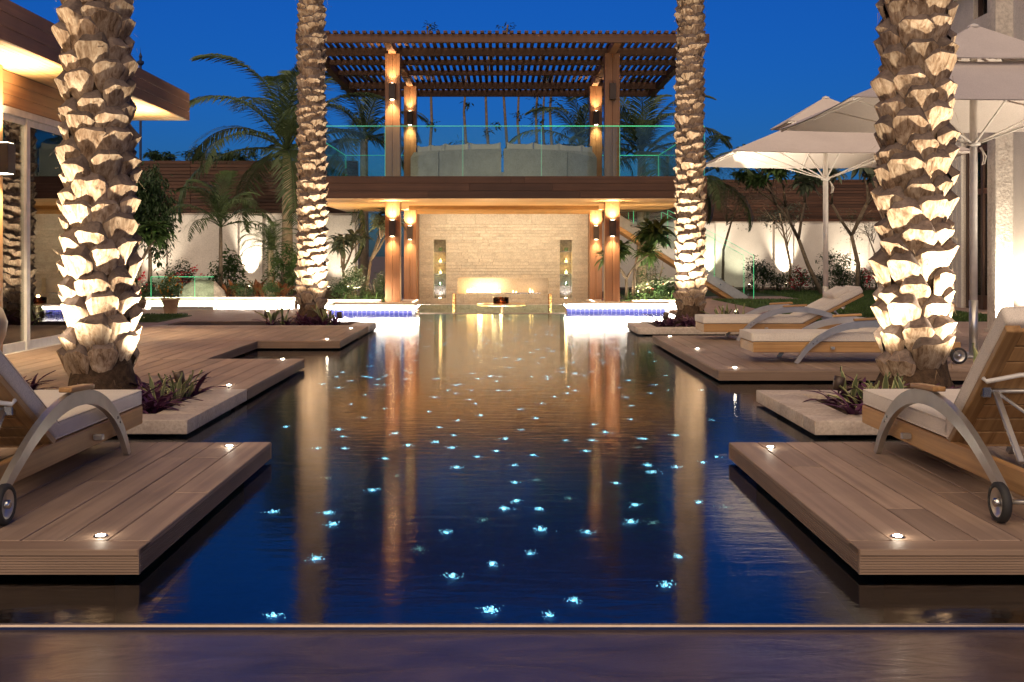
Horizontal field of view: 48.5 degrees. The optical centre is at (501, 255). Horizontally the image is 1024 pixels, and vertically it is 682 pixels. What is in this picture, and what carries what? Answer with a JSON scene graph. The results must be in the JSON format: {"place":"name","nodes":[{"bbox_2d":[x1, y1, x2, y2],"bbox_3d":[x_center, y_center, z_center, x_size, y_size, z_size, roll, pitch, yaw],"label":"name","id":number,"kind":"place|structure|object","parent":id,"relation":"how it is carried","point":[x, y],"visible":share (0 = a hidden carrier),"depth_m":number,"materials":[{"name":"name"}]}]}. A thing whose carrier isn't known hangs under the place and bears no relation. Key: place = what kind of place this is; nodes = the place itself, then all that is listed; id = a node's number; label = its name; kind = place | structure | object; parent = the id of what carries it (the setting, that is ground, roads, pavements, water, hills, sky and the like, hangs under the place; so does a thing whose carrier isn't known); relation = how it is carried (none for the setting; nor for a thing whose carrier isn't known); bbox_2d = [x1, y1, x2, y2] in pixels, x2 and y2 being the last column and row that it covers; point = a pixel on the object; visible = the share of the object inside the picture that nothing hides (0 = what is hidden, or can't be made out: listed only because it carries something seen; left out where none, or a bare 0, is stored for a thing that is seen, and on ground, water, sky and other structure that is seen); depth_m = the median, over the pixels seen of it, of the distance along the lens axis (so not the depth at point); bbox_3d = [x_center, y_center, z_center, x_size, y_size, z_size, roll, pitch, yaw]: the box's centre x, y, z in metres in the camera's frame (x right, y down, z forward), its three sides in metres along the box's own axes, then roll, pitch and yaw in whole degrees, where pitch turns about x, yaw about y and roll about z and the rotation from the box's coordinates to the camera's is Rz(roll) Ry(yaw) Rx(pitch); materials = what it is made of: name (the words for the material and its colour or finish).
{"place":"outdoors","nodes":[
{"label":"outdoors","id":0,"kind":"place"},
{"bbox_2d":[0,0,189,354],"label":"house","id":1,"kind":"structure","parent":0,"point":[31,227],"depth_m":13.94,"materials":[{"name":"paint"}]},
{"bbox_2d":[0,142,15,173],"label":"wall lantern","id":2,"kind":"object","parent":1,"relation":"attached to","point":[7,157],"depth_m":12.66,"materials":[{"name":"brown metal"}]},
{"bbox_2d":[139,312,187,320],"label":"grass","id":3,"kind":"structure","parent":0,"point":[154,317],"depth_m":21.30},
{"bbox_2d":[138,309,329,328],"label":"terrace paving","id":4,"kind":"structure","parent":0,"point":[229,315],"depth_m":22.55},
{"bbox_2d":[154,269,184,313],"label":"orange tree","id":5,"kind":"object","parent":4,"relation":"on","point":[170,304],"visible":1,"depth_m":22.89,"materials":[{"name":"green plant"}]},
{"bbox_2d":[150,306,213,309],"bbox_3d":[-7.019,0.821,25.005,1.388,0.725,0.070,0,0,0],"label":"light strip","id":6,"kind":"object","parent":4,"relation":"on","point":[186,307],"visible":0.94,"depth_m":24.97,"materials":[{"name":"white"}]},
{"bbox_2d":[10,0,881,256],"label":"sky","id":7,"kind":"structure","parent":0,"point":[766,62],"materials":[{"name":"blue"}]},
{"bbox_2d":[337,298,677,312],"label":"pavilion floor","id":8,"kind":"structure","parent":0,"point":[671,310],"depth_m":30.98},
{"bbox_2d":[327,228,373,294],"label":"frangipani tree","id":9,"kind":"object","parent":8,"relation":"on","point":[340,242],"visible":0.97,"depth_m":30.19,"materials":[{"name":"green plant"}]},
{"bbox_2d":[327,260,375,299],"bbox_3d":[-3.670,0.686,27.990,1.393,1.163,1.276,0,0,0],"label":"shrub","id":10,"kind":"object","parent":8,"relation":"on","point":[339,287],"visible":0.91,"depth_m":27.86,"materials":[{"name":"green plant"}]},
{"bbox_2d":[362,270,384,299],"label":"shrub","id":11,"kind":"object","parent":8,"relation":"on","point":[380,286],"visible":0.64,"depth_m":27.29,"materials":[{"name":"green plant"}]},
{"bbox_2d":[364,208,406,294],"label":"frangipani tree","id":12,"kind":"object","parent":8,"relation":"on","point":[378,221],"visible":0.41,"depth_m":29.50,"materials":[{"name":"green plant"}]},
{"bbox_2d":[295,31,708,312],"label":"pavilion","id":13,"kind":"structure","parent":8,"relation":"on","point":[509,233],"depth_m":28.79,"materials":[{"name":"brown wood"}]},
{"bbox_2d":[466,286,540,293],"bbox_3d":[0.050,0.964,32.264,2.100,0.219,0.126,0,0,0],"label":"gas fire","id":14,"kind":"object","parent":13,"relation":"on","point":[478,291],"visible":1,"depth_m":32.25,"materials":[{"name":"metal"}]},
{"bbox_2d":[411,142,596,175],"bbox_3d":[0.050,-2.314,29.420,4.854,1.129,1.537,0,0,0],"label":"curved sofa","id":15,"kind":"object","parent":13,"relation":"on","point":[472,159],"visible":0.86,"depth_m":28.87,"materials":[{"name":"fabric"}]},
{"bbox_2d":[324,126,703,175],"bbox_3d":[0.010,-2.268,28.307,8.798,1.107,7.218,0,0,0],"label":"glass balustrade","id":16,"kind":"object","parent":13,"relation":"on","point":[667,163],"visible":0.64,"depth_m":29.84,"materials":[{"name":"green"}]},
{"bbox_2d":[593,240,661,301],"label":"frangipani tree","id":17,"kind":"object","parent":8,"relation":"on","point":[648,255],"visible":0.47,"depth_m":27.61,"materials":[{"name":"green plant"}]},
{"bbox_2d":[630,215,676,298],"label":"palm tree","id":18,"kind":"object","parent":8,"relation":"on","point":[655,232],"visible":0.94,"depth_m":28.45,"materials":[{"name":"green plant"}]},
{"bbox_2d":[359,257,962,388],"bbox_3d":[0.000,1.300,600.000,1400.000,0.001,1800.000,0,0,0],"label":"ground","id":19,"kind":"structure","parent":0,"point":[378,265],"depth_m":83.10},
{"bbox_2d":[137,48,143,160],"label":"minaret","id":20,"kind":"object","parent":19,"relation":"on","point":[140,62],"visible":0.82,"depth_m":139.87,"materials":[{"name":"stone"}]},
{"bbox_2d":[142,148,180,160],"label":"distant tree","id":21,"kind":"object","parent":19,"relation":"on","point":[155,155],"visible":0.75,"depth_m":59.41,"materials":[{"name":"green plant"}]},
{"bbox_2d":[178,144,207,160],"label":"distant tree","id":22,"kind":"object","parent":19,"relation":"on","point":[198,157],"visible":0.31,"depth_m":59.56,"materials":[{"name":"green plant"}]},
{"bbox_2d":[145,297,295,308],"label":"garden wall","id":23,"kind":"structure","parent":19,"relation":"on","point":[243,302],"depth_m":25.60,"materials":[{"name":"paint"}]},
{"bbox_2d":[217,146,260,160],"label":"distant tree","id":24,"kind":"object","parent":19,"relation":"on","point":[240,157],"visible":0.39,"depth_m":59.52,"materials":[{"name":"green plant"}]},
{"bbox_2d":[138,291,341,308],"bbox_3d":[-10.310,1.160,29.460,11.380,0.300,7.080,0,0,0],"label":"garden bed","id":25,"kind":"object","parent":19,"relation":"on","point":[142,303],"depth_m":28.87,"materials":[{"name":"plant"}]},
{"bbox_2d":[134,271,160,298],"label":"flowering shrub","id":26,"kind":"object","parent":25,"relation":"on","point":[150,287],"visible":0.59,"depth_m":26.77,"materials":[{"name":"green plant"}]},
{"bbox_2d":[136,220,175,298],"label":"frangipani tree","id":27,"kind":"object","parent":25,"relation":"on","point":[151,234],"visible":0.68,"depth_m":26.63,"materials":[{"name":"green plant"}]},
{"bbox_2d":[133,159,186,296],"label":"evergreen tree","id":28,"kind":"object","parent":25,"relation":"on","point":[152,206],"visible":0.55,"depth_m":27.37,"materials":[{"name":"green plant"}]},
{"bbox_2d":[161,258,206,294],"bbox_3d":[-8.209,0.591,29.026,1.219,1.117,1.216,0,0,45],"label":"flowering shrub","id":29,"kind":"object","parent":25,"relation":"on","point":[183,272],"visible":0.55,"depth_m":28.96,"materials":[{"name":"green plant"}]},
{"bbox_2d":[179,279,225,296],"bbox_3d":[-7.114,0.801,27.021,1.117,0.491,0.793,0,0,0],"label":"boulder","id":30,"kind":"object","parent":25,"relation":"on","point":[202,288],"visible":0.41,"depth_m":26.75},
{"bbox_2d":[170,170,278,286],"bbox_3d":[-7.298,-0.579,29.412,2.870,3.179,3.085,0,0,0],"label":"feather palm","id":31,"kind":"object","parent":25,"relation":"on","point":[223,209],"visible":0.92,"depth_m":29.40,"materials":[{"name":"green plant"}]},
{"bbox_2d":[207,244,248,292],"bbox_3d":[-7.322,0.413,30.497,1.188,1.531,1.354,0,0,0],"label":"shrub","id":32,"kind":"object","parent":25,"relation":"on","point":[230,263],"visible":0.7,"depth_m":30.39,"materials":[{"name":"green plant"}]},
{"bbox_2d":[227,278,255,296],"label":"shrub","id":33,"kind":"object","parent":25,"relation":"on","point":[241,286],"visible":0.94,"depth_m":27.06,"materials":[{"name":"green plant"}]},
{"bbox_2d":[238,214,297,294],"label":"pygmy palm","id":34,"kind":"object","parent":25,"relation":"on","point":[270,236],"visible":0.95,"depth_m":28.93,"materials":[{"name":"green plant"}]},
{"bbox_2d":[259,280,284,296],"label":"shrub","id":35,"kind":"object","parent":25,"relation":"on","point":[271,288],"visible":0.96,"depth_m":27.02,"materials":[{"name":"green plant"}]},
{"bbox_2d":[261,242,297,294],"bbox_3d":[-5.584,0.311,29.090,1.239,1.497,1.180,0,0,-11],"label":"shrub","id":36,"kind":"object","parent":25,"relation":"on","point":[290,275],"visible":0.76,"depth_m":29.03,"materials":[{"name":"green plant"}]},
{"bbox_2d":[178,53,403,292],"bbox_3d":[-6.003,-2.232,31.197,5.889,6.483,5.831,0,0,28],"label":"coconut palm","id":37,"kind":"object","parent":25,"relation":"on","point":[285,124],"visible":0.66,"depth_m":30.83,"materials":[{"name":"green plant"}]},
{"bbox_2d":[135,161,358,297],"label":"boundary wall","id":38,"kind":"structure","parent":19,"relation":"on","point":[201,250],"depth_m":33.20,"materials":[{"name":"paint"}]},
{"bbox_2d":[293,71,429,294],"bbox_3d":[-4.511,-2.302,36.757,4.335,7.144,5.066,0,0,0],"label":"coconut palm","id":39,"kind":"object","parent":19,"relation":"on","point":[362,121],"visible":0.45,"depth_m":36.37,"materials":[{"name":"green plant"}]},
{"bbox_2d":[419,20,439,144],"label":"slender tree","id":40,"kind":"object","parent":19,"relation":"on","point":[431,125],"visible":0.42,"depth_m":46.95,"materials":[{"name":"brown plant"}]},
{"bbox_2d":[448,56,473,144],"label":"slender tree","id":41,"kind":"object","parent":19,"relation":"on","point":[465,104],"visible":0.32,"depth_m":45.96,"materials":[{"name":"brown plant"}]},
{"bbox_2d":[478,31,495,143],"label":"slender tree","id":42,"kind":"object","parent":19,"relation":"on","point":[486,132],"visible":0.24,"depth_m":46.96,"materials":[{"name":"brown plant"}]},
{"bbox_2d":[418,304,565,313],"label":"glass pool wall","id":43,"kind":"structure","parent":19,"relation":"on","point":[491,313],"depth_m":24.98,"materials":[{"name":"clear glass"}]},
{"bbox_2d":[489,23,516,157],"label":"slender tree","id":44,"kind":"object","parent":19,"relation":"on","point":[504,108],"visible":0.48,"depth_m":47.96,"materials":[{"name":"brown plant"}]},
{"bbox_2d":[0,627,1023,629],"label":"trough basin","id":45,"kind":"object","parent":19,"relation":"in","point":[511,628],"visible":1,"depth_m":3.90,"materials":[{"name":"tile"}]},
{"bbox_2d":[0,630,1023,681],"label":"trough water","id":46,"kind":"structure","parent":45,"relation":"in","point":[511,655],"depth_m":3.65,"materials":[{"name":"liquid"}]},
{"bbox_2d":[0,623,1023,626],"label":"overflow lip","id":47,"kind":"object","parent":45,"relation":"on","point":[511,624],"visible":1,"depth_m":3.90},
{"bbox_2d":[512,66,530,143],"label":"slender tree","id":48,"kind":"object","parent":19,"relation":"on","point":[518,118],"visible":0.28,"depth_m":45.96,"materials":[{"name":"brown plant"}]},
{"bbox_2d":[526,76,548,144],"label":"slender tree","id":49,"kind":"object","parent":19,"relation":"on","point":[542,125],"visible":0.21,"depth_m":47.96,"materials":[{"name":"brown plant"}]},
{"bbox_2d":[541,46,565,144],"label":"slender tree","id":50,"kind":"object","parent":19,"relation":"on","point":[550,121],"visible":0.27,"depth_m":45.97,"materials":[{"name":"brown plant"}]},
{"bbox_2d":[503,89,643,175],"bbox_3d":[2.345,-2.126,37.514,4.633,6.791,4.426,0,0,0],"label":"coconut palm","id":51,"kind":"object","parent":19,"relation":"on","point":[576,127],"visible":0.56,"depth_m":37.15,"materials":[{"name":"green plant"}]},
{"bbox_2d":[626,245,669,294],"bbox_3d":[3.869,0.471,29.170,1.068,1.698,1.228,0,0,-38],"label":"shrub","id":52,"kind":"object","parent":19,"relation":"on","point":[642,271],"visible":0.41,"depth_m":29.21,"materials":[{"name":"green plant"}]},
{"bbox_2d":[632,273,675,299],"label":"flowering shrub","id":53,"kind":"object","parent":19,"relation":"on","point":[663,288],"visible":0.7,"depth_m":28.15,"materials":[{"name":"green plant"}]},
{"bbox_2d":[948,0,1023,307],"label":"villa","id":54,"kind":"object","parent":19,"relation":"on","point":[968,12],"visible":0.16,"depth_m":24.80,"materials":[{"name":"paint"}]},
{"bbox_2d":[966,144,986,309],"bbox_3d":[10.370,-0.620,24.510,0.100,3.540,1.620,0,0,0],"label":"glazed door","id":55,"kind":"structure","parent":54,"relation":"attached to","point":[982,236],"depth_m":24.55,"materials":[{"name":"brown wood"}]},
{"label":"pool basin","id":56,"kind":"structure","parent":19,"relation":"in","visible":0},
{"bbox_2d":[5,341,256,358],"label":"deck","id":57,"kind":"structure","parent":56,"relation":"on","point":[189,349],"depth_m":13.91,"materials":[{"name":"brown wood"}]},
{"bbox_2d":[0,442,271,574],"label":"deck","id":58,"kind":"structure","parent":56,"relation":"on","point":[143,505],"depth_m":5.33,"materials":[{"name":"brown wood"}]},
{"bbox_2d":[0,350,142,524],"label":"sun lounger","id":59,"kind":"object","parent":58,"relation":"on","point":[40,430],"visible":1,"depth_m":5.60,"materials":[{"name":"fabric"}]},
{"bbox_2d":[8,359,304,399],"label":"deck","id":60,"kind":"structure","parent":56,"relation":"on","point":[253,377],"depth_m":11.40,"materials":[{"name":"brown wood"}]},
{"bbox_2d":[0,307,7,347],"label":"vase","id":61,"kind":"object","parent":60,"relation":"on","point":[3,324],"visible":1,"depth_m":12.40,"materials":[{"name":"ceramic"}]},
{"bbox_2d":[126,389,246,433],"bbox_3d":[-3.900,1.710,8.900,3.400,1.120,1.880,0,0,0],"label":"planter","id":62,"kind":"object","parent":56,"relation":"on","point":[187,417],"visible":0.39,"depth_m":8.40,"materials":[{"name":"stone"}]},
{"bbox_2d":[51,0,144,391],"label":"date palm","id":63,"kind":"object","parent":62,"relation":"in","point":[99,263],"visible":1,"depth_m":8.94,"materials":[{"name":"plant"}]},
{"bbox_2d":[139,373,171,403],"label":"snake plant","id":64,"kind":"object","parent":62,"relation":"in","point":[151,383],"visible":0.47,"depth_m":8.80,"materials":[{"name":"green plant"}]},
{"bbox_2d":[142,396,190,413],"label":"purple plant","id":65,"kind":"object","parent":62,"relation":"in","point":[154,410],"visible":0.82,"depth_m":8.50,"materials":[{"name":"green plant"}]},
{"bbox_2d":[154,372,190,403],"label":"snake plant","id":66,"kind":"object","parent":62,"relation":"on","point":[179,386],"visible":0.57,"depth_m":9.02,"materials":[{"name":"green plant"}]},
{"bbox_2d":[187,372,230,396],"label":"purple plant","id":67,"kind":"object","parent":62,"relation":"in","point":[195,392],"visible":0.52,"depth_m":9.53,"materials":[{"name":"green plant"}]},
{"bbox_2d":[138,326,367,348],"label":"deck","id":68,"kind":"structure","parent":56,"relation":"on","point":[297,337],"depth_m":16.61,"materials":[{"name":"brown wood"}]},
{"bbox_2d":[150,321,375,331],"bbox_3d":[-3.955,1.710,19.585,3.590,1.120,2.030,0,0,0],"label":"planter","id":69,"kind":"object","parent":56,"relation":"on","point":[371,326],"visible":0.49,"depth_m":19.57,"materials":[{"name":"stone"}]},
{"bbox_2d":[293,0,331,324],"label":"date palm","id":70,"kind":"object","parent":69,"relation":"on","point":[312,243],"visible":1,"depth_m":19.56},
{"bbox_2d":[328,302,418,314],"bbox_3d":[-2.770,1.627,24.795,1.880,1.185,1.010,0,0,0],"label":"pool ledge","id":71,"kind":"object","parent":56,"relation":"on","point":[377,308],"visible":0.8,"depth_m":24.35,"materials":[{"name":"stone"}]},
{"bbox_2d":[0,314,1023,622],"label":"pool water","id":72,"kind":"structure","parent":56,"relation":"in","point":[500,468],"depth_m":5.72,"materials":[{"name":"liquid"}]},
{"bbox_2d":[564,302,670,313],"bbox_3d":[2.555,1.627,25.245,2.310,1.185,0.710,0,0,0],"label":"pool ledge","id":73,"kind":"object","parent":56,"relation":"on","point":[616,307],"visible":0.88,"depth_m":24.95,"materials":[{"name":"stone"}]},
{"bbox_2d":[627,322,738,335],"bbox_3d":[3.430,1.710,19.330,2.540,1.120,2.540,0,0,0],"label":"planter","id":74,"kind":"object","parent":56,"relation":"on","point":[647,328],"visible":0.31,"depth_m":18.06,"materials":[{"name":"stone"}]},
{"bbox_2d":[671,0,708,324],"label":"date palm","id":75,"kind":"object","parent":74,"relation":"in","point":[691,274],"visible":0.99,"depth_m":19.49,"materials":[{"name":"plant"}]},
{"bbox_2d":[652,335,986,383],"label":"deck","id":76,"kind":"structure","parent":56,"relation":"on","point":[718,358],"depth_m":12.37,"materials":[{"name":"brown wood"}]},
{"bbox_2d":[695,285,863,340],"bbox_3d":[3.856,0.784,15.750,2.264,0.732,0.906,0,0,0],"label":"sun lounger","id":77,"kind":"object","parent":76,"relation":"on","point":[834,299],"visible":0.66,"depth_m":15.42,"materials":[{"name":"fabric"}]},
{"bbox_2d":[739,298,966,363],"bbox_3d":[3.806,0.784,12.500,2.264,0.732,0.906,0,0,0],"label":"sun lounger","id":78,"kind":"object","parent":76,"relation":"on","point":[847,336],"visible":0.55,"depth_m":12.17,"materials":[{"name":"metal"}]},
{"bbox_2d":[778,23,1023,357],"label":"parasol","id":79,"kind":"object","parent":76,"relation":"on","point":[987,73],"visible":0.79,"depth_m":12.96,"materials":[{"name":"fabric"}]},
{"bbox_2d":[756,390,888,434],"bbox_3d":[3.890,1.710,8.835,3.420,1.120,1.830,0,0,0],"label":"planter","id":80,"kind":"object","parent":56,"relation":"on","point":[814,417],"visible":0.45,"depth_m":8.45,"materials":[{"name":"stone"}]},
{"bbox_2d":[803,378,860,405],"bbox_3d":[2.607,1.088,8.970,0.565,0.256,0.496,0,0,26],"label":"purple plant","id":81,"kind":"object","parent":80,"relation":"in","point":[833,400],"visible":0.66,"depth_m":8.96,"materials":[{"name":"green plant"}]},
{"bbox_2d":[833,375,844,408],"bbox_3d":[2.623,1.060,8.853,0.100,0.260,0.088,0,0,0],"label":"spike light","id":82,"kind":"object","parent":80,"relation":"on","point":[838,381],"visible":0.98,"depth_m":8.82,"materials":[{"name":"grey metal"}]},
{"bbox_2d":[819,388,865,414],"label":"purple plant","id":83,"kind":"object","parent":80,"relation":"on","point":[848,409],"visible":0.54,"depth_m":8.27,"materials":[{"name":"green plant"}]},
{"bbox_2d":[840,367,872,406],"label":"snake plant","id":84,"kind":"object","parent":80,"relation":"in","point":[853,392],"visible":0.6,"depth_m":8.89,"materials":[{"name":"green plant"}]},
{"bbox_2d":[866,0,962,388],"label":"date palm","id":85,"kind":"object","parent":80,"relation":"on","point":[916,198],"visible":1,"depth_m":8.89,"materials":[{"name":"plant"}]},
{"bbox_2d":[729,442,1023,574],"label":"deck","id":86,"kind":"structure","parent":56,"relation":"on","point":[854,505],"depth_m":5.28,"materials":[{"name":"brown wood"}]},
{"bbox_2d":[862,306,1023,522],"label":"sun lounger","id":87,"kind":"object","parent":86,"relation":"on","point":[973,417],"visible":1,"depth_m":5.46,"materials":[{"name":"brown wood"}]},
{"bbox_2d":[602,180,880,290],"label":"boundary wall","id":88,"kind":"structure","parent":0,"point":[768,242],"depth_m":41.40,"materials":[{"name":"paint"}]},
{"bbox_2d":[620,290,984,321],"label":"lawn","id":89,"kind":"structure","parent":0,"point":[708,293],"depth_m":34.31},
{"bbox_2d":[566,78,732,292],"bbox_3d":[4.271,-2.093,35.715,4.930,6.727,5.401,0,0,35],"label":"coconut palm","id":90,"kind":"object","parent":89,"relation":"on","point":[641,127],"visible":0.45,"depth_m":35.82,"materials":[{"name":"green plant"}]},
{"bbox_2d":[625,134,758,231],"bbox_3d":[5.879,-1.243,34.856,4.332,5.026,4.183,0,0,34],"label":"coconut palm","id":91,"kind":"object","parent":89,"relation":"on","point":[710,182],"visible":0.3,"depth_m":34.60,"materials":[{"name":"green plant"}]},
{"bbox_2d":[620,287,874,289],"bbox_3d":[10.000,1.190,39.900,12.000,0.100,2.600,0,0,0],"label":"garden bed","id":92,"kind":"object","parent":89,"relation":"on","point":[738,288],"visible":0.07,"depth_m":39.55,"materials":[{"name":"plant"}]},
{"bbox_2d":[752,200,809,288],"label":"slender tree","id":93,"kind":"object","parent":92,"relation":"on","point":[781,219],"visible":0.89,"depth_m":39.46,"materials":[{"name":"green plant"}]},
{"bbox_2d":[704,169,795,279],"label":"wispy tree","id":94,"kind":"object","parent":89,"relation":"on","point":[731,218],"visible":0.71,"depth_m":34.97,"materials":[{"name":"green plant"}]},
{"bbox_2d":[743,254,787,291],"bbox_3d":[8.287,0.692,36.444,1.373,1.508,1.263,0,0,39],"label":"shrub","id":95,"kind":"object","parent":89,"relation":"on","point":[765,274],"visible":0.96,"depth_m":36.39,"materials":[{"name":"green plant"}]},
{"bbox_2d":[731,144,822,294],"bbox_3d":[8.242,-1.108,34.341,3.785,4.615,2.978,0,0,-43],"label":"frangipani tree","id":96,"kind":"object","parent":89,"relation":"on","point":[780,174],"visible":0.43,"depth_m":33.98,"materials":[{"name":"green plant"}]},
{"bbox_2d":[779,265,811,291],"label":"flowering shrub","id":97,"kind":"object","parent":89,"relation":"on","point":[800,283],"visible":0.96,"depth_m":36.35,"materials":[{"name":"green plant"}]},
{"bbox_2d":[788,167,875,285],"bbox_3d":[10.274,-0.972,33.209,4.009,4.292,2.120,0,0,-12],"label":"frangipani tree","id":98,"kind":"object","parent":89,"relation":"on","point":[806,186],"visible":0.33,"depth_m":33.01,"materials":[{"name":"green plant"}]},
{"bbox_2d":[814,249,868,289],"bbox_3d":[11.113,0.459,36.961,1.913,1.744,1.379,0,0,0],"label":"shrub","id":99,"kind":"object","parent":89,"relation":"on","point":[840,274],"visible":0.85,"depth_m":36.86,"materials":[{"name":"green plant"}]},
{"bbox_2d":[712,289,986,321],"bbox_3d":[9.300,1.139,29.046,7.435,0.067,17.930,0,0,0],"label":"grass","id":100,"kind":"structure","parent":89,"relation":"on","point":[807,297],"depth_m":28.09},
{"bbox_2d":[838,207,878,288],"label":"wispy tree","id":101,"kind":"object","parent":89,"relation":"on","point":[867,233],"visible":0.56,"depth_m":38.49,"materials":[{"name":"green plant"}]},
{"bbox_2d":[852,268,876,290],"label":"flowering shrub","id":102,"kind":"object","parent":89,"relation":"on","point":[866,281],"visible":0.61,"depth_m":37.04,"materials":[{"name":"green plant"}]},
{"bbox_2d":[642,296,987,335],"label":"paving","id":103,"kind":"structure","parent":0,"point":[961,327],"depth_m":24.53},
{"bbox_2d":[620,210,753,297],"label":"staircase","id":104,"kind":"structure","parent":103,"relation":"on","point":[716,285],"depth_m":30.60,"materials":[{"name":"metal"}]},
{"bbox_2d":[706,96,968,296],"bbox_3d":[5.380,-0.753,18.900,3.720,3.804,3.040,0,0,0],"label":"parasol","id":105,"kind":"object","parent":103,"relation":"on","point":[807,150],"visible":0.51,"depth_m":18.82,"materials":[{"name":"fabric"}]},
{"bbox_2d":[984,0,1012,331],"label":"plaster column","id":106,"kind":"structure","parent":103,"relation":"on","point":[999,211],"depth_m":17.05,"materials":[{"name":"paint"}]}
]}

